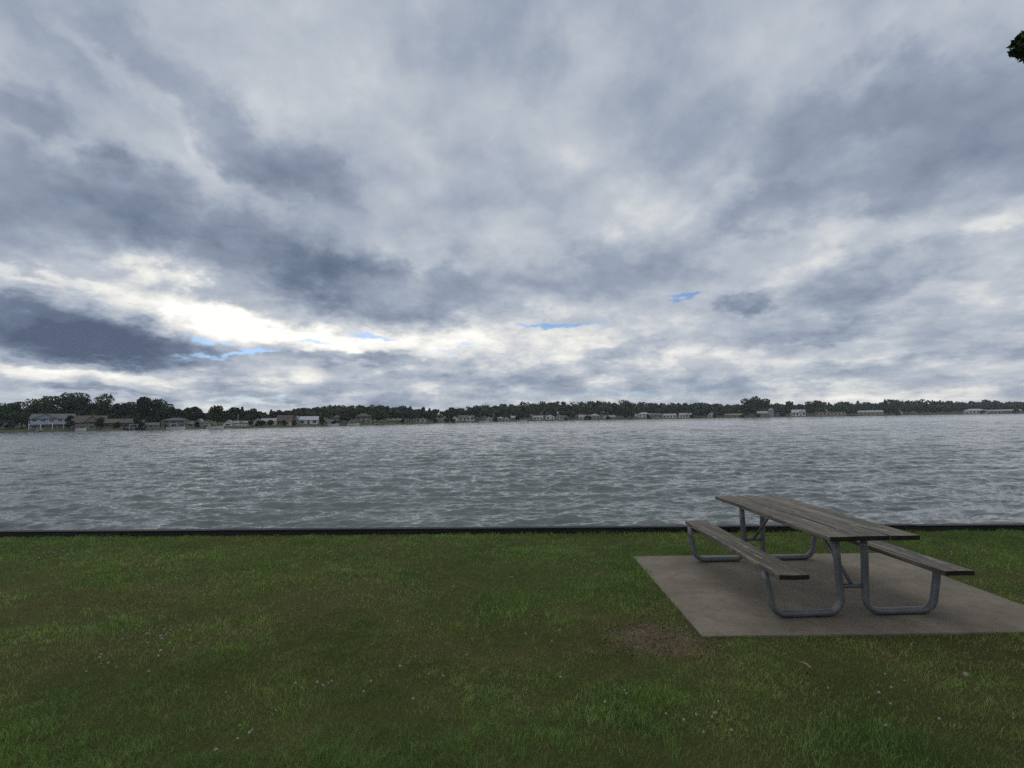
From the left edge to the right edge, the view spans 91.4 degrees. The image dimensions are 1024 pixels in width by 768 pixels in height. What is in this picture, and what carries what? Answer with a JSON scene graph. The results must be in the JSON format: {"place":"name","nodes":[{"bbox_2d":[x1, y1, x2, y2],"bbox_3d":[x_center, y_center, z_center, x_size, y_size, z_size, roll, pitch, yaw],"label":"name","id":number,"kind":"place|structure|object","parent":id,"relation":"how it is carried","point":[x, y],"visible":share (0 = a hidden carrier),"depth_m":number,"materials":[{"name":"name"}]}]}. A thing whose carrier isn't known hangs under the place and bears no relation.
{"place":"outdoors","nodes":[
{"label":"outdoors","id":0,"kind":"place"},
{"bbox_2d":[28,414,76,429],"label":"house","id":1,"kind":"structure","parent":0,"point":[46,421],"depth_m":206.89,"materials":[{"name":"blue paint"}]},
{"bbox_2d":[355,413,371,422],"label":"house","id":2,"kind":"structure","parent":0,"point":[363,418],"depth_m":287.60,"materials":[{"name":"beige paint"}]},
{"bbox_2d":[416,419,425,422],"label":"house","id":3,"kind":"structure","parent":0,"point":[421,420],"depth_m":326.08,"materials":[{"name":"beige paint"}]},
{"bbox_2d":[0,528,1023,767],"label":"ground","id":4,"kind":"structure","parent":0,"point":[630,738],"depth_m":3.61,"materials":[{"name":"green plant"}]},
{"bbox_2d":[0,523,1023,536],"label":"seawall","id":5,"kind":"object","parent":4,"relation":"on","point":[438,530],"visible":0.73,"depth_m":7.84,"materials":[{"name":"black concrete"}]},
{"bbox_2d":[799,661,811,669],"bbox_3d":[2.060,1.973,3.509,0.066,0.027,0.085,26,-9,-41],"label":"fallen leaf","id":6,"kind":"object","parent":4,"relation":"on","point":[807,664],"visible":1,"depth_m":3.51,"materials":[{"name":"beige plant"}]},
{"bbox_2d":[633,553,1023,638],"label":"concrete slab","id":7,"kind":"structure","parent":4,"relation":"on","point":[728,599],"depth_m":4.77,"materials":[{"name":"grey concrete"}]},
{"bbox_2d":[685,495,974,616],"bbox_3d":[2.989,1.715,5.219,1.660,0.763,2.180,-1,-4,-2],"label":"picnic table","id":8,"kind":"object","parent":7,"relation":"on","point":[827,525],"visible":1,"depth_m":4.55,"materials":[{"name":"grey wood"}]},
{"bbox_2d":[1006,31,1023,63],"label":"shade tree","id":9,"kind":"object","parent":4,"relation":"on","point":[1016,47],"visible":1,"depth_m":4.93,"materials":[{"name":"green plant"}]},
{"bbox_2d":[0,414,1023,529],"bbox_3d":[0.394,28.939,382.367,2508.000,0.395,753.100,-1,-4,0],"label":"water","id":10,"kind":"structure","parent":0,"point":[934,469],"depth_m":26.07,"materials":[{"name":"grey liquid"}]},
{"bbox_2d":[73,427,85,430],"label":"motor boat","id":11,"kind":"object","parent":10,"relation":"on","point":[81,429],"visible":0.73,"depth_m":196.64,"materials":[{"name":"white paint"}]},
{"bbox_2d":[123,427,145,429],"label":"motor boat","id":12,"kind":"object","parent":10,"relation":"on","point":[139,428],"visible":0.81,"depth_m":199.78,"materials":[{"name":"blue paint"}]},
{"bbox_2d":[165,423,184,429],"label":"motor boat","id":13,"kind":"object","parent":10,"relation":"on","point":[172,428],"visible":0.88,"depth_m":205.60,"materials":[{"name":"white paint"}]},
{"bbox_2d":[204,423,223,428],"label":"motor boat","id":14,"kind":"object","parent":10,"relation":"on","point":[216,427],"visible":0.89,"depth_m":211.11,"materials":[{"name":"white paint"}]},
{"bbox_2d":[0,411,1023,431],"bbox_3d":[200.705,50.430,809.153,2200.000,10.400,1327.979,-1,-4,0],"label":"terrain","id":15,"kind":"structure","parent":0,"point":[18,428],"depth_m":360.61,"materials":[{"name":"green plant"}]},
{"bbox_2d":[0,420,9,428],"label":"house","id":16,"kind":"structure","parent":15,"relation":"on","point":[5,422],"depth_m":213.08,"materials":[{"name":"beige paint"}]},
{"bbox_2d":[0,416,21,428],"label":"shore bush","id":17,"kind":"object","parent":15,"relation":"on","point":[12,423],"visible":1,"depth_m":205.57,"materials":[{"name":"green plant"}]},
{"bbox_2d":[0,398,51,427],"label":"broadleaf tree","id":18,"kind":"object","parent":15,"relation":"on","point":[35,406],"visible":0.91,"depth_m":212.89,"materials":[{"name":"green plant"}]},
{"bbox_2d":[23,419,29,427],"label":"shore bush","id":19,"kind":"object","parent":15,"relation":"on","point":[26,421],"visible":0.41,"depth_m":206.25,"materials":[{"name":"green plant"}]},
{"bbox_2d":[40,396,85,413],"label":"broadleaf tree","id":20,"kind":"object","parent":15,"relation":"on","point":[57,402],"visible":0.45,"depth_m":231.75,"materials":[{"name":"green plant"}]},
{"bbox_2d":[64,415,75,428],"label":"shore bush","id":21,"kind":"object","parent":15,"relation":"on","point":[68,419],"visible":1,"depth_m":202.32,"materials":[{"name":"green plant"}]},
{"bbox_2d":[60,392,114,415],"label":"broadleaf tree","id":22,"kind":"object","parent":15,"relation":"on","point":[70,401],"visible":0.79,"depth_m":234.89,"materials":[{"name":"green plant"}]},
{"bbox_2d":[68,415,108,428],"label":"house","id":23,"kind":"structure","parent":15,"relation":"on","point":[85,421],"depth_m":208.82,"materials":[{"name":"beige paint"}]},
{"bbox_2d":[94,417,104,428],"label":"shore bush","id":24,"kind":"object","parent":15,"relation":"on","point":[100,421],"visible":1,"depth_m":203.01,"materials":[{"name":"green plant"}]},
{"bbox_2d":[89,401,119,418],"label":"broadleaf tree","id":25,"kind":"object","parent":15,"relation":"on","point":[104,408],"visible":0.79,"depth_m":232.08,"materials":[{"name":"green plant"}]},
{"bbox_2d":[112,422,120,428],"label":"shore bush","id":26,"kind":"object","parent":15,"relation":"on","point":[116,425],"visible":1,"depth_m":204.17,"materials":[{"name":"green plant"}]},
{"bbox_2d":[110,403,134,418],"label":"broadleaf tree","id":27,"kind":"object","parent":15,"relation":"on","point":[118,408],"visible":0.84,"depth_m":235.16,"materials":[{"name":"green plant"}]},
{"bbox_2d":[97,417,148,427],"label":"house","id":28,"kind":"structure","parent":15,"relation":"on","point":[125,423],"depth_m":212.10,"materials":[{"name":"brown paint"}]},
{"bbox_2d":[124,401,139,415],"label":"broadleaf tree","id":29,"kind":"object","parent":15,"relation":"on","point":[134,411],"visible":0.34,"depth_m":238.82,"materials":[{"name":"green plant"}]},
{"bbox_2d":[132,416,144,426],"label":"shore bush","id":30,"kind":"object","parent":15,"relation":"on","point":[137,421],"visible":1,"depth_m":207.10,"materials":[{"name":"green plant"}]},
{"bbox_2d":[135,396,154,417],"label":"broadleaf tree","id":31,"kind":"object","parent":15,"relation":"on","point":[143,406],"visible":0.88,"depth_m":226.53,"materials":[{"name":"green plant"}]},
{"bbox_2d":[139,423,160,427],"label":"house","id":32,"kind":"structure","parent":15,"relation":"on","point":[149,425],"depth_m":211.10,"materials":[{"name":"beige paint"}]},
{"bbox_2d":[143,416,160,422],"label":"broadleaf tree","id":33,"kind":"object","parent":15,"relation":"on","point":[153,419],"visible":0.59,"depth_m":219.53,"materials":[{"name":"green plant"}]},
{"bbox_2d":[144,398,173,419],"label":"broadleaf tree","id":34,"kind":"object","parent":15,"relation":"on","point":[160,408],"visible":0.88,"depth_m":228.35,"materials":[{"name":"green plant"}]},
{"bbox_2d":[161,418,188,426],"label":"house","id":35,"kind":"structure","parent":15,"relation":"on","point":[173,422],"depth_m":218.18,"materials":[{"name":"grey paint"}]},
{"bbox_2d":[167,408,187,419],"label":"broadleaf tree","id":36,"kind":"object","parent":15,"relation":"on","point":[174,411],"visible":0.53,"depth_m":241.56,"materials":[{"name":"green plant"}]},
{"bbox_2d":[185,421,194,426],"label":"house","id":37,"kind":"structure","parent":15,"relation":"on","point":[191,423],"depth_m":220.04,"materials":[{"name":"grey paint"}]},
{"bbox_2d":[178,406,203,420],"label":"broadleaf tree","id":38,"kind":"object","parent":15,"relation":"on","point":[195,412],"visible":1,"depth_m":246.12,"materials":[{"name":"green plant"}]},
{"bbox_2d":[197,419,203,425],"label":"house","id":39,"kind":"structure","parent":15,"relation":"on","point":[200,421],"depth_m":222.50,"materials":[{"name":"paint"}]},
{"bbox_2d":[198,412,210,419],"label":"broadleaf tree","id":40,"kind":"object","parent":15,"relation":"on","point":[204,416],"visible":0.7,"depth_m":247.74,"materials":[{"name":"green plant"}]},
{"bbox_2d":[201,419,212,425],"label":"house","id":41,"kind":"structure","parent":15,"relation":"on","point":[206,422],"depth_m":223.63,"materials":[{"name":"beige paint"}]},
{"bbox_2d":[208,405,226,422],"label":"broadleaf tree","id":42,"kind":"object","parent":15,"relation":"on","point":[214,411],"visible":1,"depth_m":231.62,"materials":[{"name":"green plant"}]},
{"bbox_2d":[222,420,233,425],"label":"house","id":43,"kind":"structure","parent":15,"relation":"on","point":[228,423],"depth_m":226.07,"materials":[{"name":"white paint"}]},
{"bbox_2d":[226,407,248,417],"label":"broadleaf tree","id":44,"kind":"object","parent":15,"relation":"on","point":[236,411],"visible":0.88,"depth_m":252.70,"materials":[{"name":"green plant"}]},
{"bbox_2d":[232,420,249,425],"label":"house","id":45,"kind":"structure","parent":15,"relation":"on","point":[241,423],"depth_m":229.50,"materials":[{"name":"white paint"}]},
{"bbox_2d":[248,408,266,417],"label":"broadleaf tree","id":46,"kind":"object","parent":15,"relation":"on","point":[253,411],"visible":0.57,"depth_m":258.15,"materials":[{"name":"green plant"}]},
{"bbox_2d":[261,418,277,424],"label":"house","id":47,"kind":"structure","parent":15,"relation":"on","point":[275,421],"depth_m":241.04,"materials":[{"name":"white paint"}]},
{"bbox_2d":[270,410,288,417],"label":"broadleaf tree","id":48,"kind":"object","parent":15,"relation":"on","point":[274,414],"visible":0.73,"depth_m":268.85,"materials":[{"name":"green plant"}]},
{"bbox_2d":[277,415,293,423],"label":"house","id":49,"kind":"structure","parent":15,"relation":"on","point":[280,418],"depth_m":249.99,"materials":[{"name":"brown paint"}]},
{"bbox_2d":[294,416,299,423],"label":"house","id":50,"kind":"structure","parent":15,"relation":"on","point":[296,418],"depth_m":252.91,"materials":[{"name":"paint"}]},
{"bbox_2d":[299,416,318,423],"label":"house","id":51,"kind":"structure","parent":15,"relation":"on","point":[309,419],"depth_m":258.04,"materials":[{"name":"white paint"}]},
{"bbox_2d":[324,420,337,423],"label":"house","id":52,"kind":"structure","parent":15,"relation":"on","point":[329,421],"depth_m":266.62,"materials":[{"name":"white paint"}]},
{"bbox_2d":[332,413,340,422],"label":"house","id":53,"kind":"structure","parent":15,"relation":"on","point":[336,417],"depth_m":279.77,"materials":[{"name":"grey paint"}]},
{"bbox_2d":[340,414,350,420],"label":"broadleaf tree","id":54,"kind":"object","parent":15,"relation":"on","point":[344,417],"visible":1,"depth_m":276.29,"materials":[{"name":"green plant"}]},
{"bbox_2d":[371,410,385,420],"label":"broadleaf tree","id":55,"kind":"object","parent":15,"relation":"on","point":[376,416],"visible":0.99,"depth_m":299.36,"materials":[{"name":"green plant"}]},
{"bbox_2d":[387,419,397,422],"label":"house","id":56,"kind":"structure","parent":15,"relation":"on","point":[393,420],"depth_m":305.38,"materials":[{"name":"beige paint"}]},
{"bbox_2d":[401,411,414,418],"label":"broadleaf tree","id":57,"kind":"object","parent":15,"relation":"on","point":[406,414],"visible":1,"depth_m":321.19,"materials":[{"name":"green plant"}]},
{"bbox_2d":[423,412,435,419],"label":"broadleaf tree","id":58,"kind":"object","parent":15,"relation":"on","point":[429,416],"visible":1,"depth_m":339.68,"materials":[{"name":"green plant"}]},
{"bbox_2d":[442,407,457,417],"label":"broadleaf tree","id":59,"kind":"object","parent":15,"relation":"on","point":[452,410],"visible":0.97,"depth_m":376.98,"materials":[{"name":"green plant"}]},
{"bbox_2d":[458,415,474,420],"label":"house","id":60,"kind":"structure","parent":15,"relation":"on","point":[466,417],"depth_m":380.98,"materials":[{"name":"white paint"}]},
{"bbox_2d":[471,407,484,417],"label":"broadleaf tree","id":61,"kind":"object","parent":15,"relation":"on","point":[480,411],"visible":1,"depth_m":392.44,"materials":[{"name":"green plant"}]},
{"bbox_2d":[1,399,1023,425],"bbox_3d":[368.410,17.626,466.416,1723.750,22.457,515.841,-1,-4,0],"label":"wood","id":62,"kind":"object","parent":15,"relation":"on","point":[592,407],"visible":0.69,"depth_m":514.29,"materials":[{"name":"green plant"}]},
{"bbox_2d":[517,412,529,417],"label":"broadleaf tree","id":63,"kind":"object","parent":15,"relation":"on","point":[521,414],"visible":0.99,"depth_m":426.91,"materials":[{"name":"green plant"}]},
{"bbox_2d":[533,415,542,419],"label":"house","id":64,"kind":"structure","parent":15,"relation":"on","point":[539,417],"depth_m":439.93,"materials":[{"name":"white paint"}]},
{"bbox_2d":[546,415,554,419],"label":"house","id":65,"kind":"structure","parent":15,"relation":"on","point":[549,417],"depth_m":449.10,"materials":[{"name":"white paint"}]},
{"bbox_2d":[556,415,565,418],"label":"house","id":66,"kind":"structure","parent":15,"relation":"on","point":[560,416],"depth_m":453.68,"materials":[{"name":"white paint"}]},
{"bbox_2d":[564,410,575,417],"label":"broadleaf tree","id":67,"kind":"object","parent":15,"relation":"on","point":[571,413],"visible":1,"depth_m":456.94,"materials":[{"name":"green plant"}]},
{"bbox_2d":[589,414,599,418],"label":"house","id":68,"kind":"structure","parent":15,"relation":"on","point":[595,416],"depth_m":465.24,"materials":[{"name":"grey paint"}]},
{"bbox_2d":[619,411,634,417],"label":"broadleaf tree","id":69,"kind":"object","parent":15,"relation":"on","point":[626,414],"visible":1,"depth_m":475.71,"materials":[{"name":"green plant"}]},
{"bbox_2d":[637,412,649,417],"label":"house","id":70,"kind":"structure","parent":15,"relation":"on","point":[642,415],"depth_m":482.82,"materials":[{"name":"white paint"}]},
{"bbox_2d":[650,413,661,417],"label":"house","id":71,"kind":"structure","parent":15,"relation":"on","point":[655,415],"depth_m":488.36,"materials":[{"name":"grey paint"}]},
{"bbox_2d":[662,414,676,417],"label":"house","id":72,"kind":"structure","parent":15,"relation":"on","point":[669,415],"depth_m":491.28,"materials":[{"name":"white paint"}]},
{"bbox_2d":[678,413,691,417],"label":"house","id":73,"kind":"structure","parent":15,"relation":"on","point":[683,415],"depth_m":495.96,"materials":[{"name":"white paint"}]},
{"bbox_2d":[690,411,703,416],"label":"broadleaf tree","id":74,"kind":"object","parent":15,"relation":"on","point":[698,413],"visible":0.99,"depth_m":496.50,"materials":[{"name":"green plant"}]},
{"bbox_2d":[713,410,723,415],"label":"broadleaf tree","id":75,"kind":"object","parent":15,"relation":"on","point":[720,413],"visible":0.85,"depth_m":506.76,"materials":[{"name":"green plant"}]},
{"bbox_2d":[724,413,742,416],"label":"house","id":76,"kind":"structure","parent":15,"relation":"on","point":[732,415],"depth_m":510.27,"materials":[{"name":"beige paint"}]},
{"bbox_2d":[740,404,756,414],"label":"broadleaf tree","id":77,"kind":"object","parent":15,"relation":"on","point":[745,408],"visible":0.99,"depth_m":516.68,"materials":[{"name":"green plant"}]},
{"bbox_2d":[740,396,769,415],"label":"broadleaf tree","id":78,"kind":"object","parent":15,"relation":"on","point":[755,402],"visible":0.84,"depth_m":539.61,"materials":[{"name":"green plant"}]},
{"bbox_2d":[784,401,794,414],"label":"broadleaf tree","id":79,"kind":"object","parent":15,"relation":"on","point":[788,404],"visible":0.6,"depth_m":561.66,"materials":[{"name":"green plant"}]},
{"bbox_2d":[790,410,805,415],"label":"house","id":80,"kind":"structure","parent":15,"relation":"on","point":[797,412],"depth_m":529.99,"materials":[{"name":"white paint"}]},
{"bbox_2d":[804,401,825,414],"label":"broadleaf tree","id":81,"kind":"object","parent":15,"relation":"on","point":[813,405],"visible":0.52,"depth_m":569.31,"materials":[{"name":"green plant"}]},
{"bbox_2d":[815,412,844,415],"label":"house","id":82,"kind":"structure","parent":15,"relation":"on","point":[831,413],"depth_m":536.60,"materials":[{"name":"beige paint"}]},
{"bbox_2d":[843,408,857,413],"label":"broadleaf tree","id":83,"kind":"object","parent":15,"relation":"on","point":[850,410],"visible":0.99,"depth_m":539.90,"materials":[{"name":"green plant"}]},
{"bbox_2d":[854,410,882,414],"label":"house","id":84,"kind":"structure","parent":15,"relation":"on","point":[870,412],"depth_m":548.35,"materials":[{"name":"beige paint"}]},
{"bbox_2d":[885,407,899,413],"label":"broadleaf tree","id":85,"kind":"object","parent":15,"relation":"on","point":[891,410],"visible":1,"depth_m":552.55,"materials":[{"name":"green plant"}]},
{"bbox_2d":[987,410,1001,412],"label":"house","id":86,"kind":"structure","parent":15,"relation":"on","point":[994,411],"depth_m":580.71,"materials":[{"name":"grey paint"}]},
{"bbox_2d":[1001,409,1021,412],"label":"house","id":87,"kind":"structure","parent":15,"relation":"on","point":[1007,411],"depth_m":584.34,"materials":[{"name":"beige paint"}]},
{"bbox_2d":[0,0,1023,414],"label":"sky","id":88,"kind":"structure","parent":0,"point":[261,205],"materials":[{"name":"grey"}]},
{"bbox_2d":[599,621,721,658],"bbox_3d":[1.179,2.048,4.030,0.954,0.032,0.718,-1,-4,0],"label":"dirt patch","id":89,"kind":"object","parent":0,"point":[654,637],"visible":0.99,"depth_m":4.00,"materials":[{"name":"brown soil"}]},
{"bbox_2d":[756,408,773,416],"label":"house","id":90,"kind":"structure","parent":0,"point":[769,412],"depth_m":516.49,"materials":[{"name":"paint"}]},
{"bbox_2d":[962,409,986,413],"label":"house","id":91,"kind":"structure","parent":0,"point":[973,411],"depth_m":577.42,"materials":[{"name":"white paint"}]}
]}

